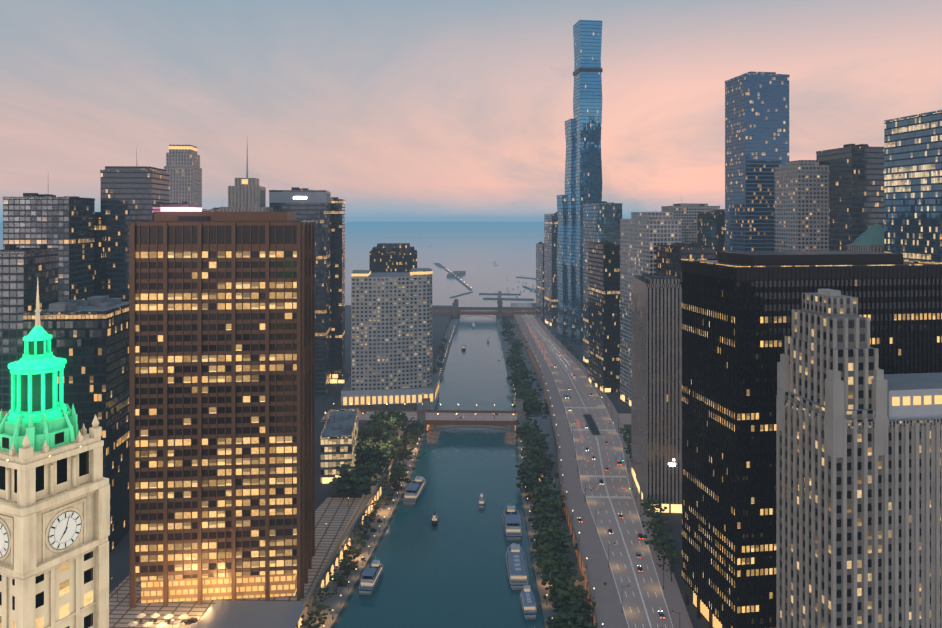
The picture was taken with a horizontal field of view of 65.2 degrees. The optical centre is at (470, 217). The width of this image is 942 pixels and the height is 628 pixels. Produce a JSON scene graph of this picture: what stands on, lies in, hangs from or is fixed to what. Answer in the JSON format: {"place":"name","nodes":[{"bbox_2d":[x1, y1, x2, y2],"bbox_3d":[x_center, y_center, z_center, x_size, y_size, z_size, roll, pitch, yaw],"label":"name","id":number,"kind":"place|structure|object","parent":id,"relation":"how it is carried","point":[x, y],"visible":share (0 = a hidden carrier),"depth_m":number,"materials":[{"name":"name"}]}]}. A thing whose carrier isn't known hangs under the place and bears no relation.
{"place":"outdoors","nodes":[
{"label":"outdoors","id":0,"kind":"place"},
{"bbox_2d":[0,244,58,416],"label":"edge tower","id":1,"kind":"structure","parent":0,"point":[22,270],"depth_m":304.04,"materials":[{"name":"grey glass"}]},
{"bbox_2d":[95,212,106,295],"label":"dark tower","id":2,"kind":"structure","parent":0,"point":[100,254],"depth_m":476.62,"materials":[{"name":"brown"}]},
{"bbox_2d":[161,201,201,211],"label":"pink crown hotel","id":3,"kind":"structure","parent":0,"point":[184,206],"depth_m":505.68,"materials":[{"name":"concrete"}]},
{"bbox_2d":[164,145,201,207],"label":"skyscraper","id":4,"kind":"structure","parent":0,"point":[183,168],"depth_m":708.55,"materials":[{"name":"brown"}]},
{"bbox_2d":[202,208,219,211],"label":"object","id":5,"kind":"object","parent":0,"point":[212,210],"visible":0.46,"depth_m":909.49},
{"bbox_2d":[219,146,272,211],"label":"skyscraper","id":6,"kind":"structure","parent":0,"point":[246,194],"depth_m":527.05,"materials":[{"name":"grey"}]},
{"bbox_2d":[109,422,407,627],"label":"plaza","id":7,"kind":"structure","parent":0,"point":[339,517],"depth_m":268.25,"materials":[{"name":"grey concrete"}]},
{"bbox_2d":[128,613,197,627],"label":"patio umbrellas","id":8,"kind":"object","parent":7,"relation":"on","point":[161,625],"visible":0.98,"depth_m":252.60,"materials":[{"name":"beige fabric"}]},
{"bbox_2d":[184,617,198,623],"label":"planter","id":9,"kind":"object","parent":7,"relation":"on","point":[191,620],"visible":0.81,"depth_m":255.01,"materials":[{"name":"black paint"}]},
{"bbox_2d":[129,211,314,608],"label":"office building","id":10,"kind":"structure","parent":7,"relation":"on","point":[221,405],"depth_m":269.36,"materials":[{"name":"brown"}]},
{"bbox_2d":[0,222,544,627],"bbox_3d":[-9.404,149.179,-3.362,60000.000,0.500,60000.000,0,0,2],"label":"lake water","id":11,"kind":"structure","parent":0,"point":[449,570],"depth_m":432.13,"materials":[{"name":"blue liquid"}]},
{"bbox_2d":[359,560,382,594],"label":"tour boat","id":12,"kind":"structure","parent":11,"relation":"in","point":[371,574],"depth_m":295.90,"materials":[{"name":"white metal"}]},
{"bbox_2d":[403,476,425,504],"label":"tour boat","id":13,"kind":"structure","parent":11,"relation":"in","point":[414,489],"depth_m":389.45,"materials":[{"name":"white metal"}]},
{"bbox_2d":[319,398,534,436],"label":"bridge","id":14,"kind":"structure","parent":11,"relation":"on","point":[425,414],"depth_m":516.00,"materials":[{"name":"concrete"}]},
{"bbox_2d":[431,513,437,526],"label":"boat","id":15,"kind":"object","parent":11,"relation":"on","point":[434,520],"visible":0.98,"depth_m":356.40,"materials":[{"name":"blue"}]},
{"bbox_2d":[396,235,535,296],"bbox_3d":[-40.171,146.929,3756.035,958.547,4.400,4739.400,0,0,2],"label":"sailboats","id":16,"kind":"object","parent":11,"relation":"on","point":[507,279],"visible":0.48,"depth_m":1580.05,"materials":[{"name":"white"}]},
{"bbox_2d":[478,493,484,508],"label":"boat","id":17,"kind":"object","parent":11,"relation":"on","point":[481,502],"visible":0.98,"depth_m":377.90,"materials":[{"name":"white"}]},
{"bbox_2d":[430,237,535,302],"bbox_3d":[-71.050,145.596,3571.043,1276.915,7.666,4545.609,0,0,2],"label":"harbour breakwater","id":18,"kind":"object","parent":11,"relation":"on","point":[456,274],"depth_m":1563.70,"materials":[{"name":"grey concrete"}]},
{"bbox_2d":[432,299,535,318],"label":"bridge","id":19,"kind":"structure","parent":11,"relation":"on","point":[499,311],"depth_m":1077.83,"materials":[{"name":"metal"}]},
{"bbox_2d":[502,506,521,540],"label":"tour boat","id":20,"kind":"object","parent":11,"relation":"on","point":[512,523],"visible":1,"depth_m":347.12,"materials":[{"name":"white metal"}]},
{"bbox_2d":[506,542,528,589],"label":"tour boat","id":21,"kind":"object","parent":11,"relation":"on","point":[517,571],"visible":0.98,"depth_m":305.95,"materials":[{"name":"white"}]},
{"bbox_2d":[520,585,536,618],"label":"tour boat","id":22,"kind":"object","parent":11,"relation":"on","point":[528,604],"visible":0.98,"depth_m":277.13,"materials":[{"name":"white"}]},
{"bbox_2d":[269,187,330,394],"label":"high-rise building","id":23,"kind":"structure","parent":0,"point":[305,204],"depth_m":585.31,"materials":[{"name":"grey"}]},
{"bbox_2d":[320,409,358,483],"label":"office","id":24,"kind":"structure","parent":0,"point":[338,437],"depth_m":390.39,"materials":[{"name":"beige"}]},
{"bbox_2d":[109,303,713,627],"bbox_3d":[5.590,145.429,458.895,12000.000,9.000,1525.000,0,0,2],"label":"city ground","id":25,"kind":"structure","parent":0,"point":[443,325],"depth_m":382.27,"materials":[{"name":"grey concrete"}]},
{"bbox_2d":[2,193,94,301],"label":"office building","id":26,"kind":"structure","parent":25,"relation":"on","point":[65,225],"depth_m":438.61,"materials":[{"name":"grey glass"}]},
{"bbox_2d":[0,277,109,627],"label":"clock tower","id":27,"kind":"structure","parent":25,"relation":"on","point":[54,521],"depth_m":121.28,"materials":[{"name":"stone"}]},
{"bbox_2d":[22,296,128,553],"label":"glass block","id":28,"kind":"structure","parent":25,"relation":"on","point":[90,341],"depth_m":305.90,"materials":[{"name":"brown"}]},
{"bbox_2d":[100,147,169,298],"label":"skyscraper","id":29,"kind":"structure","parent":25,"relation":"on","point":[129,194],"depth_m":485.86,"materials":[{"name":"grey glass"}]},
{"bbox_2d":[111,372,423,600],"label":"street lamps","id":30,"kind":"object","parent":25,"relation":"on","point":[117,578],"visible":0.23,"depth_m":270.77,"materials":[{"name":"grey metal"}]},
{"bbox_2d":[330,376,342,382],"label":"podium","id":31,"kind":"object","parent":25,"relation":"on","point":[333,380],"visible":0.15,"depth_m":625.11,"materials":[{"name":"yellow glass"}]},
{"bbox_2d":[330,197,344,378],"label":"high-rise building","id":32,"kind":"structure","parent":25,"relation":"on","point":[337,286],"depth_m":643.76,"materials":[{"name":"brown"}]},
{"bbox_2d":[300,493,391,627],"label":"trees","id":33,"kind":"object","parent":25,"relation":"on","point":[318,610],"visible":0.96,"depth_m":299.74,"materials":[{"name":"green plant"}]},
{"bbox_2d":[312,440,416,627],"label":"riverwalk planters","id":34,"kind":"object","parent":25,"relation":"on","point":[344,582],"visible":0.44,"depth_m":329.74,"materials":[{"name":"green"}]},
{"bbox_2d":[329,405,427,498],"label":"trees","id":35,"kind":"object","parent":25,"relation":"on","point":[382,427],"visible":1,"depth_m":414.95,"materials":[{"name":"green plant"}]},
{"bbox_2d":[341,268,438,409],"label":"hotel building","id":36,"kind":"structure","parent":25,"relation":"on","point":[391,337],"depth_m":558.35,"materials":[{"name":"grey concrete"}]},
{"bbox_2d":[369,243,416,272],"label":"high-rise building","id":37,"kind":"structure","parent":25,"relation":"on","point":[392,257],"depth_m":802.97,"materials":[{"name":"glass"}]},
{"bbox_2d":[432,338,447,373],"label":"trees","id":38,"kind":"object","parent":25,"relation":"on","point":[434,369],"visible":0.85,"depth_m":732.06,"materials":[{"name":"green plant"}]},
{"bbox_2d":[536,242,543,320],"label":"building","id":39,"kind":"structure","parent":25,"relation":"on","point":[540,280],"depth_m":1021.32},
{"bbox_2d":[510,372,577,594],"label":"riverwalk shrubs","id":40,"kind":"object","parent":25,"relation":"on","point":[563,517],"visible":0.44,"depth_m":405.58,"materials":[{"name":"green plant"}]},
{"bbox_2d":[498,319,606,627],"bbox_3d":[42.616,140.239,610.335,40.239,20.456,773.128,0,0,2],"label":"trees","id":41,"kind":"object","parent":25,"relation":"on","point":[569,603],"visible":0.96,"depth_m":342.04,"materials":[{"name":"green plant"}]},
{"bbox_2d":[511,306,596,625],"bbox_3d":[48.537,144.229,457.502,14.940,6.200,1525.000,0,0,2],"label":"wacker viaduct wall","id":42,"kind":"structure","parent":25,"relation":"on","point":[579,561],"depth_m":368.98,"materials":[{"name":"grey concrete"}]},
{"bbox_2d":[557,20,602,344],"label":"skyscraper","id":43,"kind":"structure","parent":25,"relation":"on","point":[583,172],"depth_m":818.37,"materials":[{"name":"blue glass"}]},
{"bbox_2d":[583,201,622,364],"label":"skyscraper","id":44,"kind":"structure","parent":25,"relation":"on","point":[601,220],"depth_m":691.76,"materials":[{"name":"blue glass"}]},
{"bbox_2d":[588,241,619,392],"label":"skyscraper","id":45,"kind":"structure","parent":25,"relation":"on","point":[604,311],"depth_m":594.98,"materials":[{"name":"brown"}]},
{"bbox_2d":[620,212,681,406],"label":"white grid tower","id":46,"kind":"structure","parent":25,"relation":"on","point":[643,235],"depth_m":545.42,"materials":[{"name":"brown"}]},
{"bbox_2d":[631,273,681,513],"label":"high-rise building","id":47,"kind":"structure","parent":25,"relation":"on","point":[656,385],"depth_m":351.41,"materials":[{"name":"grey concrete"}]},
{"bbox_2d":[656,229,714,280],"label":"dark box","id":48,"kind":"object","parent":25,"relation":"on","point":[668,259],"visible":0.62,"depth_m":481.54,"materials":[{"name":"brown"}]},
{"bbox_2d":[661,203,719,243],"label":"high-rise building","id":49,"kind":"structure","parent":25,"relation":"on","point":[687,213],"depth_m":752.84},
{"bbox_2d":[697,209,724,258],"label":"building","id":50,"kind":"structure","parent":25,"relation":"on","point":[711,228],"depth_m":697.72,"materials":[{"name":"glass"}]},
{"bbox_2d":[774,160,828,250],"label":"skyscraper","id":51,"kind":"structure","parent":25,"relation":"on","point":[801,205],"depth_m":531.75,"materials":[{"name":"concrete"}]},
{"bbox_2d":[681,251,941,627],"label":"office building","id":52,"kind":"structure","parent":25,"relation":"on","point":[738,307],"depth_m":238.96,"materials":[{"name":"brown glass"}]},
{"bbox_2d":[816,144,883,250],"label":"glass tower","id":53,"kind":"structure","parent":25,"relation":"on","point":[856,191],"depth_m":511.08,"materials":[{"name":"grey glass"}]},
{"bbox_2d":[776,289,941,627],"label":"art deco building","id":54,"kind":"structure","parent":25,"relation":"on","point":[858,488],"depth_m":196.88,"materials":[{"name":"stone"}]},
{"bbox_2d":[884,110,941,262],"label":"office tower","id":55,"kind":"structure","parent":25,"relation":"on","point":[912,187],"depth_m":436.34,"materials":[{"name":"blue glass"}]},
{"bbox_2d":[0,0,941,221],"label":"sky","id":56,"kind":"structure","parent":0,"point":[399,110],"materials":[{"name":"pink"}]},
{"bbox_2d":[544,212,557,326],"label":"building","id":57,"kind":"structure","parent":0,"point":[550,270],"depth_m":959.33,"materials":[{"name":"brown"}]},
{"bbox_2d":[566,413,630,484],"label":"side street pavement","id":58,"kind":"structure","parent":0,"point":[599,419],"depth_m":516.92,"materials":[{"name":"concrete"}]},
{"bbox_2d":[511,303,692,627],"bbox_3d":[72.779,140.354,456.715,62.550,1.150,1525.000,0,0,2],"label":"road","id":59,"kind":"structure","parent":0,"point":[643,599],"depth_m":362.72,"materials":[{"name":"grey asphalt"}]},
{"bbox_2d":[523,310,679,627],"bbox_3d":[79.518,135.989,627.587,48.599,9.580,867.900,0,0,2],"label":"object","id":60,"kind":"object","parent":59,"relation":"on","point":[583,460],"visible":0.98,"depth_m":432.51,"materials":[{"name":"grey"}]},
{"bbox_2d":[570,397,632,490],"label":"traffic signals","id":61,"kind":"object","parent":59,"relation":"on","point":[588,460],"visible":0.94,"depth_m":407.56,"materials":[{"name":"grey"}]},
{"bbox_2d":[616,454,621,465],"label":"city bus","id":62,"kind":"object","parent":59,"relation":"on","point":[618,458],"visible":0.96,"depth_m":419.47,"materials":[{"name":"grey paint"}]},
{"bbox_2d":[560,339,680,581],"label":"trees","id":63,"kind":"object","parent":59,"relation":"on","point":[659,545],"visible":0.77,"depth_m":318.88,"materials":[{"name":"green plant"}]},
{"bbox_2d":[635,552,640,557],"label":"car","id":64,"kind":"object","parent":59,"relation":"on","point":[638,554],"visible":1,"depth_m":304.63,"materials":[{"name":"grey paint"}]},
{"bbox_2d":[637,566,642,571],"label":"car","id":65,"kind":"object","parent":59,"relation":"on","point":[639,568],"visible":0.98,"depth_m":293.11,"materials":[{"name":"grey paint"}]},
{"bbox_2d":[658,611,664,618],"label":"car","id":66,"kind":"object","parent":59,"relation":"on","point":[661,614],"visible":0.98,"depth_m":259.18,"materials":[{"name":"grey paint"}]},
{"bbox_2d":[725,71,789,251],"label":"skyscraper","id":67,"kind":"structure","parent":0,"point":[756,128],"depth_m":592.74,"materials":[{"name":"blue glass"}]},
{"bbox_2d":[846,223,883,252],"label":"pyramid roof building","id":68,"kind":"structure","parent":0,"point":[871,239],"depth_m":496.59,"materials":[{"name":"teal metal"}]},
{"bbox_3d":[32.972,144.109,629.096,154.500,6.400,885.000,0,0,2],"label":"lamplight pools on the pavement","id":69,"kind":"structure","parent":0,"visible":0},
{"bbox_2d":[172,327,454,627],"bbox_3d":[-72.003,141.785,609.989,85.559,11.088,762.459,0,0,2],"label":"street lamps","id":70,"kind":"object","parent":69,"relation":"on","point":[365,514],"visible":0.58,"depth_m":353.29,"materials":[{"name":"grey metal"}]},
{"bbox_2d":[513,385,546,605],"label":"street lamps","id":71,"kind":"object","parent":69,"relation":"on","point":[525,490],"visible":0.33,"depth_m":375.54,"materials":[{"name":"yellow"}]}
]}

